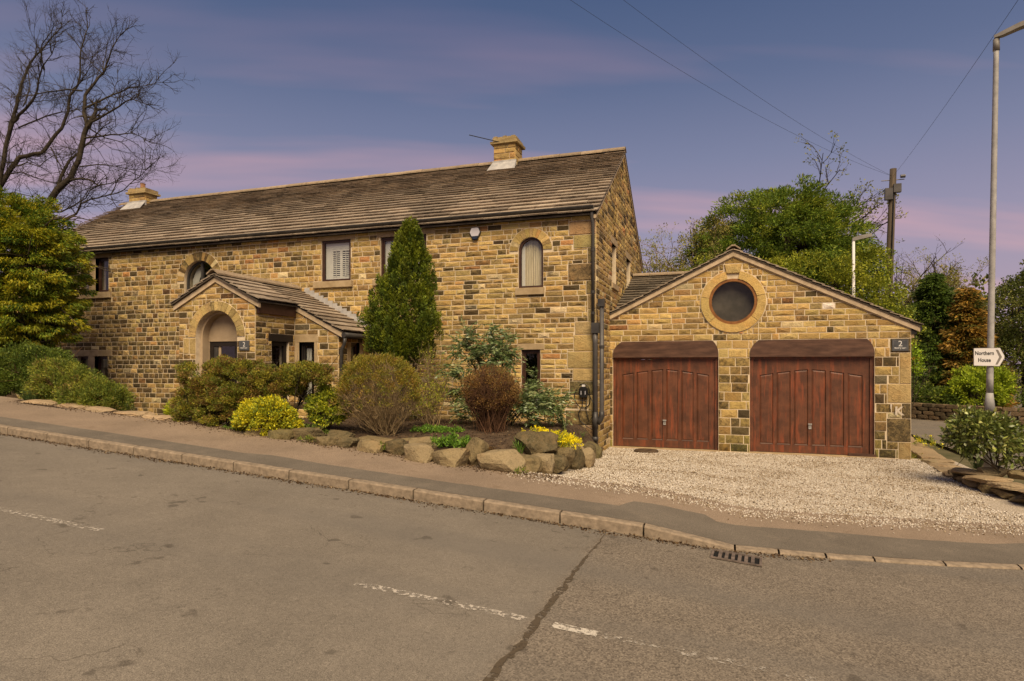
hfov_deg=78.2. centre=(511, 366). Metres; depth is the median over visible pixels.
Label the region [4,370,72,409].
garden soil
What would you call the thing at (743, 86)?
overhead wire
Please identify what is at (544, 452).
rockery edging
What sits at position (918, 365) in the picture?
leafy sapling
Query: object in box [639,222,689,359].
twiggy bush
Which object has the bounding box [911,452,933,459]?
moss bank
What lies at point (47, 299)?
cypress tree
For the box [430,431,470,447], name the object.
ground cover
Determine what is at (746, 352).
garage
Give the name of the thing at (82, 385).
juniper shrub
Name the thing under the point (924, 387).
evergreen shrub
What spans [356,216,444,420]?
conical yew
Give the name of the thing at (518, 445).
daffodil leaves
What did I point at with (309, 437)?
weeds
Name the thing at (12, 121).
bare tree
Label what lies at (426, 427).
ground cover
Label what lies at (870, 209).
budding tree
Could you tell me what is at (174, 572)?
road
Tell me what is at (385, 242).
window
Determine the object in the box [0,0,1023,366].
sky
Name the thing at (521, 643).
road crack
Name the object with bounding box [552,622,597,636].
road marking
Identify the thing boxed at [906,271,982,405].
dark conifer
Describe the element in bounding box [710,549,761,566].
drain grate
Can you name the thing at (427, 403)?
bare shrub
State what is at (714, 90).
overhead wire
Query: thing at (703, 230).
rusty tree
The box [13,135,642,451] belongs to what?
cottage
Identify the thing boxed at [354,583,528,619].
road marking
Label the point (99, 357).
window
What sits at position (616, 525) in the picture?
kerb
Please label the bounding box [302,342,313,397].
window
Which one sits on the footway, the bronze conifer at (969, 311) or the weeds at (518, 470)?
the weeds at (518, 470)
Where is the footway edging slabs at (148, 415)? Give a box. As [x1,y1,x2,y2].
[20,399,173,419]
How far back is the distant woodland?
49.41 m
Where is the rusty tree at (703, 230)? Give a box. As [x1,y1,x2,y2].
[659,213,735,271]
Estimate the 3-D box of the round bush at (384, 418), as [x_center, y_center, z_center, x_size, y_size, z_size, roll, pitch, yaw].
[-2.296,0.456,10.788,1.622,1.483,1.478,0,0,19]
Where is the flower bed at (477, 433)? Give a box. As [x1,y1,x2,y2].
[223,417,603,465]
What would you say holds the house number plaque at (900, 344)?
attached to the garage
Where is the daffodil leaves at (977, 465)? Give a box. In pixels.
[966,457,985,468]
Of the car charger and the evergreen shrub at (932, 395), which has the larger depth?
the evergreen shrub at (932, 395)
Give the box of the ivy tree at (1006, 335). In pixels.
[985,259,1023,405]
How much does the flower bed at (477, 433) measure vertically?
0.668 m
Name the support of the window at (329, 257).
in the cottage
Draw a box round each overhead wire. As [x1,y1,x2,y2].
[571,0,890,175]
[625,1,877,168]
[894,0,1017,174]
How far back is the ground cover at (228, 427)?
10.77 m
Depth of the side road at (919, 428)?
20.12 m
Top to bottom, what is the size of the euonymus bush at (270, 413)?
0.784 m
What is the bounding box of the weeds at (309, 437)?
[297,435,315,441]
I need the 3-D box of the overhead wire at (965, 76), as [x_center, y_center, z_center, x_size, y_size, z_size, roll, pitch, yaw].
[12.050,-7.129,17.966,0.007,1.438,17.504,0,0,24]
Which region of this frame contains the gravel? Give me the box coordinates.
[505,447,1023,536]
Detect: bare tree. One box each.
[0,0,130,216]
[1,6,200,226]
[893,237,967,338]
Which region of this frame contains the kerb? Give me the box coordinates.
[0,424,1023,569]
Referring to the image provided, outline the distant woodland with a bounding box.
[650,272,1022,373]
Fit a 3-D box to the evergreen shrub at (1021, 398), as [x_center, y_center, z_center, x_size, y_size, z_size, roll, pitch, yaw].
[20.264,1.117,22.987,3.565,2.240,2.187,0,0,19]
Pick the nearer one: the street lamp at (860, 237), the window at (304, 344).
the window at (304, 344)
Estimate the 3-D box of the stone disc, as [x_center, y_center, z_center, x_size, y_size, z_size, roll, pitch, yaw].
[3.029,1.905,14.233,0.535,0.075,0.540,0,0,19]
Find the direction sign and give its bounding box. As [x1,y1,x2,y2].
[973,348,1004,365]
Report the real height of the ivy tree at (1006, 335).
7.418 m
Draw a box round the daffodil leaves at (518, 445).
[512,438,525,453]
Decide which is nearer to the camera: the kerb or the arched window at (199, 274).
the kerb
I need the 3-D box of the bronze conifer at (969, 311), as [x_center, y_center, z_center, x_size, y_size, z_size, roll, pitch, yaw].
[19.428,-0.727,27.007,3.489,5.551,3.502,0,0,-41]
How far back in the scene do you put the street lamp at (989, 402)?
10.94 m
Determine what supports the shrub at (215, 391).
on the flower bed at (477, 433)
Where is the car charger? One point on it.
(583, 390)
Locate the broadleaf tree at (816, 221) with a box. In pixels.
[672,173,893,299]
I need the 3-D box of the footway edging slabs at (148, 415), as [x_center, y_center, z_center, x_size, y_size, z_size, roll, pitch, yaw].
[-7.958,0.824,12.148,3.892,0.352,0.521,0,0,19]
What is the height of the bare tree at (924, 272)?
9.170 m
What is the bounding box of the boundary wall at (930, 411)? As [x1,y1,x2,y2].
[911,402,1023,424]
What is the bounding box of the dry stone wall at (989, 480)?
[911,436,1023,505]
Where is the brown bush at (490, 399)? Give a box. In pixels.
[459,363,525,433]
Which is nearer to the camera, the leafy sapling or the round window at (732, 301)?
the round window at (732, 301)
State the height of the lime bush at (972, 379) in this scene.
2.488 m
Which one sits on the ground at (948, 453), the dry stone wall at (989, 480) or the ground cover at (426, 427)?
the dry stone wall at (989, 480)
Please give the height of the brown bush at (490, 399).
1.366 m
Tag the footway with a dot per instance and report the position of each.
(231, 440)
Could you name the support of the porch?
attached to the cottage
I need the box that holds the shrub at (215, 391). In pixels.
[167,347,342,426]
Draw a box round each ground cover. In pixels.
[221,424,252,430]
[304,423,329,433]
[410,423,464,433]
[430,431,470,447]
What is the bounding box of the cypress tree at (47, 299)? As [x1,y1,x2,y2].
[0,185,122,351]
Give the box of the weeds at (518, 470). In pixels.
[514,465,529,474]
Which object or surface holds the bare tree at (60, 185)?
on the garden soil
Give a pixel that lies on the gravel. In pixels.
(632, 460)
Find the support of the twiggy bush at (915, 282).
on the ground at (948, 453)
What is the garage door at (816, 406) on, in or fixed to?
in the garage
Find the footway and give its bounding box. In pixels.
[0,396,1023,564]
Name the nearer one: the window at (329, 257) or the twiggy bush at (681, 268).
the window at (329, 257)
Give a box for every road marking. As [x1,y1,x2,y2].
[0,508,101,530]
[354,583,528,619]
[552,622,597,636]
[605,634,826,680]
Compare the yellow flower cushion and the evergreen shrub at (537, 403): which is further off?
the evergreen shrub at (537, 403)
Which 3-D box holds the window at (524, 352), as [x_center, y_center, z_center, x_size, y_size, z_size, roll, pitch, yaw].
[0.439,0.067,14.032,0.439,0.905,0.050,0,0,19]
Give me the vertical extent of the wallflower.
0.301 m
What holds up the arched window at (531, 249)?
in the cottage
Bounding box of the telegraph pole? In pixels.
[881,168,905,301]
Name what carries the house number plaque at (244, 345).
attached to the porch
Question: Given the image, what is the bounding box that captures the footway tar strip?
[0,417,1023,563]
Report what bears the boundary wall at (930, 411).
on the ground at (948, 453)
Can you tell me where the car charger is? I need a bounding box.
[574,383,594,429]
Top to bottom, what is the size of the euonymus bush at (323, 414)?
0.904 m
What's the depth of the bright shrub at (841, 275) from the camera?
22.54 m
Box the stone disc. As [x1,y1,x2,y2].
[634,448,657,452]
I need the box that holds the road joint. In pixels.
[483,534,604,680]
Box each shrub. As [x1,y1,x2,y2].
[0,339,81,396]
[18,355,137,410]
[162,397,191,420]
[167,347,342,426]
[388,337,470,421]
[401,370,459,425]
[433,314,577,430]
[681,253,713,270]
[757,241,926,351]
[911,376,937,402]
[915,385,968,407]
[1015,368,1023,411]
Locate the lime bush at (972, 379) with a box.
[940,356,1022,406]
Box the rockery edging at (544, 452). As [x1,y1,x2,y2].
[243,427,601,474]
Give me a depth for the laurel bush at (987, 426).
9.96 m
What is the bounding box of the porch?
[169,269,371,423]
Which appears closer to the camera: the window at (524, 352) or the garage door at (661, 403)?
the window at (524, 352)
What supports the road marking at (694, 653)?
on the road at (174, 572)
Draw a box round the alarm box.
[470,227,480,239]
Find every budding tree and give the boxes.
[775,130,907,285]
[940,265,1022,357]
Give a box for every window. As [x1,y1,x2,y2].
[81,356,87,364]
[98,356,107,373]
[99,258,108,291]
[187,261,207,289]
[272,341,285,398]
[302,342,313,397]
[322,239,350,281]
[351,343,356,396]
[381,237,395,277]
[519,238,542,287]
[522,350,539,389]
[709,279,756,323]
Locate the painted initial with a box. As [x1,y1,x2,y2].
[890,404,903,414]
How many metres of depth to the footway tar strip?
7.09 m
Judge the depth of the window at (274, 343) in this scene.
14.06 m
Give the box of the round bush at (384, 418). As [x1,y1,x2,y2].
[330,351,424,435]
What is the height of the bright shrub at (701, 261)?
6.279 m
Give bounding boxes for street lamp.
[852,233,871,296]
[983,20,1023,466]
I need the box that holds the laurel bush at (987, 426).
[937,394,1023,472]
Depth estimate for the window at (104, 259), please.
18.28 m
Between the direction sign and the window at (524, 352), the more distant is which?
the window at (524, 352)
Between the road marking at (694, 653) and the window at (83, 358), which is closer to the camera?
the road marking at (694, 653)
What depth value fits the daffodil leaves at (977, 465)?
10.62 m
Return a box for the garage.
[609,244,923,459]
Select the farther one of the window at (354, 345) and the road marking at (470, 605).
the window at (354, 345)
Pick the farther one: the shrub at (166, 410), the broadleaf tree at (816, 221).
the broadleaf tree at (816, 221)
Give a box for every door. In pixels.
[210,341,236,414]
[617,359,714,448]
[753,359,868,454]
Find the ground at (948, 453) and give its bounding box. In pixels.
[417,370,1023,565]
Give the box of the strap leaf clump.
[14,389,39,399]
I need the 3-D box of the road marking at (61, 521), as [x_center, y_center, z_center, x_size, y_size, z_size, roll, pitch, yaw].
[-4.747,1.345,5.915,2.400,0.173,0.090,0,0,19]
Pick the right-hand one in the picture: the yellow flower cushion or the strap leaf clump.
the yellow flower cushion
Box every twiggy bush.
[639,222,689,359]
[639,224,729,359]
[894,246,988,381]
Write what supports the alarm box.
attached to the cottage
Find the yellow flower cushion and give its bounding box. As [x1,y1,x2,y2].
[521,425,583,448]
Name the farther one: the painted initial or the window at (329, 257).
the window at (329, 257)
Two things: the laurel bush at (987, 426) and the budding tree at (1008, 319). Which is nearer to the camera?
the laurel bush at (987, 426)
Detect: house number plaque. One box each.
[239,341,249,349]
[892,339,908,350]
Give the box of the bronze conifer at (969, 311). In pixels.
[917,286,1018,409]
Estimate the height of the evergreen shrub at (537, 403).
2.267 m
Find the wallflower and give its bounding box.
[912,434,944,448]
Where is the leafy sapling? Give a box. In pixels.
[911,334,939,409]
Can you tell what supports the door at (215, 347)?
in the porch
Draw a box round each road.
[0,434,1023,680]
[911,390,1023,469]
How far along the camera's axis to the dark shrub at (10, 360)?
13.97 m
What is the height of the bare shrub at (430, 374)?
1.847 m
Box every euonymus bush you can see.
[228,394,306,435]
[292,383,351,430]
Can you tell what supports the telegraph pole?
on the ground at (948, 453)

